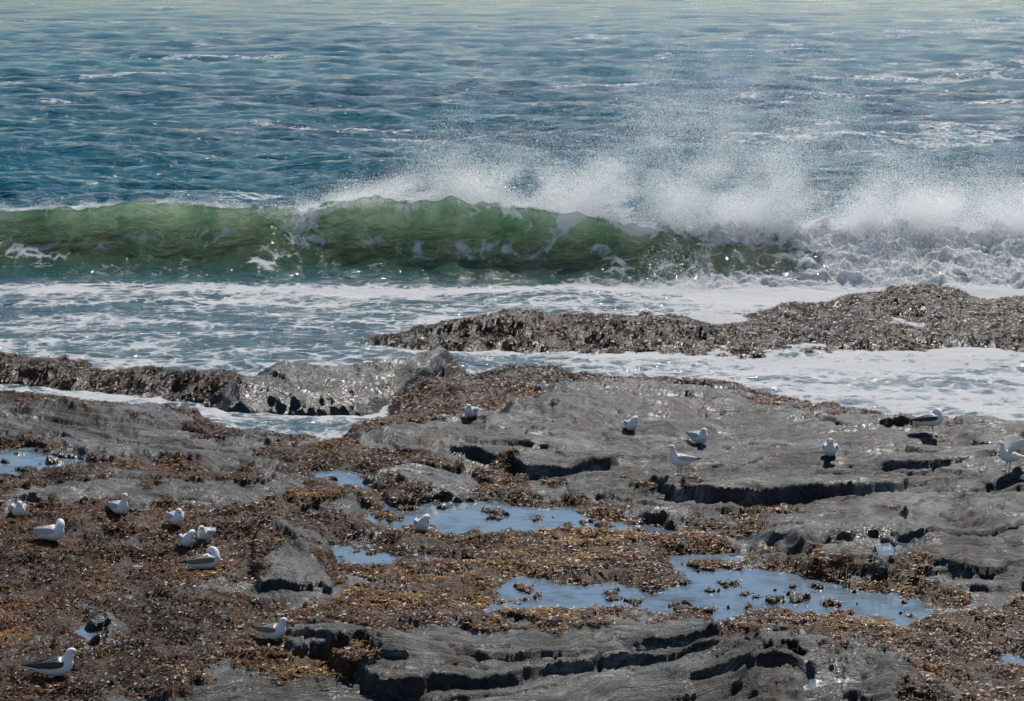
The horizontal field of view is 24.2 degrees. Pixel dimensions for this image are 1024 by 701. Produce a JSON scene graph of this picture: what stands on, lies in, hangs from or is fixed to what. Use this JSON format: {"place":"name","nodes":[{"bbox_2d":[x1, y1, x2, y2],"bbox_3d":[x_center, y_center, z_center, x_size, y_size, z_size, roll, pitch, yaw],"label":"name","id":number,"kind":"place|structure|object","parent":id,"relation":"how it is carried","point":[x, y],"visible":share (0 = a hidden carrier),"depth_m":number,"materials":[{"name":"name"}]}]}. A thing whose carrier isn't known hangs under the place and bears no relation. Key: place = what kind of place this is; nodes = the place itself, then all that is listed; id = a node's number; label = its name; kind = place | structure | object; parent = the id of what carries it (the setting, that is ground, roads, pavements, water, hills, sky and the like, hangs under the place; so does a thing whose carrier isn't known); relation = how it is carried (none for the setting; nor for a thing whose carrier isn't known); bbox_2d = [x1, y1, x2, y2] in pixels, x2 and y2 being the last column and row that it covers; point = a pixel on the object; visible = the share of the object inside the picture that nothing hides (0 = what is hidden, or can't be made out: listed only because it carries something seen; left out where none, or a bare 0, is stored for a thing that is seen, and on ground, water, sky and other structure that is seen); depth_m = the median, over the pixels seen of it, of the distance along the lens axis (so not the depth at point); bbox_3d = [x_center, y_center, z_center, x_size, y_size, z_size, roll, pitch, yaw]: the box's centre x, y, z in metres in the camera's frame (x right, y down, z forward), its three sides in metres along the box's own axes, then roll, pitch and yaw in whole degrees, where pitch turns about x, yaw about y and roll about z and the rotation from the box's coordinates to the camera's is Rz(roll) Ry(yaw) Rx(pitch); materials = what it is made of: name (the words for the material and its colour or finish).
{"place":"outdoors","nodes":[
{"label":"outdoors","id":0,"kind":"place"},
{"bbox_2d":[0,284,1023,700],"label":"rocky shore","id":1,"kind":"structure","parent":0,"point":[956,488],"depth_m":43.95,"materials":[{"name":"grey stone"}]},
{"bbox_2d":[10,501,26,516],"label":"seagull","id":2,"kind":"object","parent":1,"relation":"on","point":[18,508],"visible":1,"depth_m":43.59,"materials":[{"name":"white"}]},
{"bbox_2d":[0,447,91,475],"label":"tide pool","id":3,"kind":"structure","parent":1,"relation":"on","point":[31,457],"depth_m":48.93,"materials":[{"name":"liquid"}]},
{"bbox_2d":[28,519,64,540],"bbox_3d":[-8.137,3.126,41.722,0.741,0.368,0.338,0,9,25],"label":"seagull","id":4,"kind":"object","parent":1,"relation":"on","point":[52,532],"visible":1,"depth_m":41.56,"materials":[{"name":"white"}]},
{"bbox_2d":[21,648,80,675],"bbox_3d":[-6.541,4.434,33.948,0.874,0.393,0.325,-4,10,1],"label":"seagull","id":5,"kind":"object","parent":1,"relation":"on","point":[57,665],"visible":1,"depth_m":33.87,"materials":[{"name":"white"}]},
{"bbox_2d":[74,623,95,648],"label":"tide pool","id":6,"kind":"structure","parent":1,"relation":"on","point":[87,634],"depth_m":36.58,"materials":[{"name":"liquid"}]},
{"bbox_2d":[107,493,128,513],"bbox_3d":[-7.204,2.775,43.638,0.299,0.408,0.806,-8,8,-39],"label":"seagull","id":7,"kind":"object","parent":1,"relation":"on","point":[119,506],"visible":1,"depth_m":43.45,"materials":[{"name":"white"}]},
{"bbox_2d":[166,508,184,524],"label":"seagull","id":8,"kind":"object","parent":1,"relation":"on","point":[175,517],"visible":1,"depth_m":42.58,"materials":[{"name":"white"}]},
{"bbox_2d":[178,529,195,546],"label":"seagull","id":9,"kind":"object","parent":1,"relation":"on","point":[186,539],"visible":1,"depth_m":41.35,"materials":[{"name":"white"}]},
{"bbox_2d":[178,546,219,568],"bbox_3d":[-5.241,3.504,40.015,0.712,0.354,0.324,-7,11,-14],"label":"seagull","id":10,"kind":"object","parent":1,"relation":"on","point":[207,560],"visible":1,"depth_m":39.95,"materials":[{"name":"white"}]},
{"bbox_2d":[197,525,216,540],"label":"seagull","id":11,"kind":"object","parent":1,"relation":"on","point":[205,533],"visible":1,"depth_m":41.57,"materials":[{"name":"white"}]},
{"bbox_2d":[249,617,290,639],"bbox_3d":[-3.616,4.138,35.697,0.769,0.346,0.286,1,9,30],"label":"seagull","id":12,"kind":"object","parent":1,"relation":"on","point":[275,631],"visible":1,"depth_m":35.56,"materials":[{"name":"white"}]},
{"bbox_2d":[330,540,471,565],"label":"tide pool","id":13,"kind":"structure","parent":1,"relation":"on","point":[362,556],"depth_m":41.37,"materials":[{"name":"liquid"}]},
{"bbox_2d":[413,514,429,530],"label":"seagull","id":14,"kind":"object","parent":1,"relation":"on","point":[422,523],"visible":1,"depth_m":42.68,"materials":[{"name":"white"}]},
{"bbox_2d":[464,404,478,416],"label":"seagull","id":15,"kind":"object","parent":1,"relation":"on","point":[470,410],"visible":1,"depth_m":52.90,"materials":[{"name":"white"}]},
{"bbox_2d":[305,470,675,534],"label":"tide pool","id":16,"kind":"structure","parent":1,"relation":"on","point":[456,518],"depth_m":44.20,"materials":[{"name":"liquid"}]},
{"bbox_2d":[0,283,1023,700],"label":"seaweed","id":17,"kind":"object","parent":1,"relation":"on","point":[550,613],"visible":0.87,"depth_m":40.74,"materials":[{"name":"brown plant"}]},
{"bbox_2d":[624,416,637,430],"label":"seagull","id":18,"kind":"object","parent":1,"relation":"on","point":[631,424],"visible":1,"depth_m":50.45,"materials":[{"name":"white"}]},
{"bbox_2d":[666,445,701,474],"bbox_3d":[3.273,2.099,45.739,0.806,0.576,0.299,4,7,-26],"label":"seagull","id":19,"kind":"object","parent":1,"relation":"on","point":[678,459],"visible":1,"depth_m":45.60,"materials":[{"name":"white"}]},
{"bbox_2d":[685,428,707,443],"bbox_3d":[3.820,1.743,49.381,0.325,0.341,0.831,-5,7,-30],"label":"seagull","id":20,"kind":"object","parent":1,"relation":"on","point":[700,436],"visible":1,"depth_m":49.15,"materials":[{"name":"white"}]},
{"bbox_2d":[482,553,977,627],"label":"tide pool","id":21,"kind":"structure","parent":1,"relation":"on","point":[762,583],"depth_m":38.95,"materials":[{"name":"liquid"}]},
{"bbox_2d":[822,438,838,455],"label":"seagull","id":22,"kind":"object","parent":1,"relation":"on","point":[830,448],"visible":1,"depth_m":47.57,"materials":[{"name":"white"}]},
{"bbox_2d":[803,678,862,688],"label":"tide pool","id":23,"kind":"structure","parent":1,"relation":"on","point":[813,684],"depth_m":33.52,"materials":[{"name":"liquid"}]},
{"bbox_2d":[875,542,906,555],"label":"tide pool","id":24,"kind":"structure","parent":1,"relation":"on","point":[887,548],"depth_m":41.10,"materials":[{"name":"liquid"}]},
{"bbox_2d":[909,408,942,434],"bbox_3d":[8.667,1.507,49.973,0.712,0.529,0.324,-6,8,11],"label":"seagull","id":25,"kind":"object","parent":1,"relation":"on","point":[935,418],"visible":1,"depth_m":49.86,"materials":[{"name":"white"}]},
{"bbox_2d":[989,653,1023,682],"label":"tide pool","id":26,"kind":"structure","parent":1,"relation":"on","point":[1010,658],"depth_m":35.37,"materials":[{"name":"liquid"}]},
{"bbox_2d":[997,435,1023,470],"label":"seagull","id":27,"kind":"object","parent":1,"relation":"on","point":[1010,454],"visible":1,"depth_m":46.38,"materials":[{"name":"white"}]},
{"bbox_2d":[0,0,1023,227],"bbox_3d":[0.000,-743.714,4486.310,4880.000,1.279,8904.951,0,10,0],"label":"sea","id":28,"kind":"structure","parent":0,"point":[256,102],"depth_m":179.63,"materials":[{"name":"liquid"}]},
{"bbox_2d":[0,195,1023,295],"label":"breaking wave","id":29,"kind":"object","parent":28,"relation":"attached to","point":[427,247],"visible":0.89,"depth_m":81.31,"materials":[{"name":"liquid"}]},
{"bbox_2d":[0,289,1023,438],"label":"sea shallows","id":30,"kind":"structure","parent":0,"point":[251,334],"depth_m":66.36,"materials":[{"name":"liquid"}]}
]}

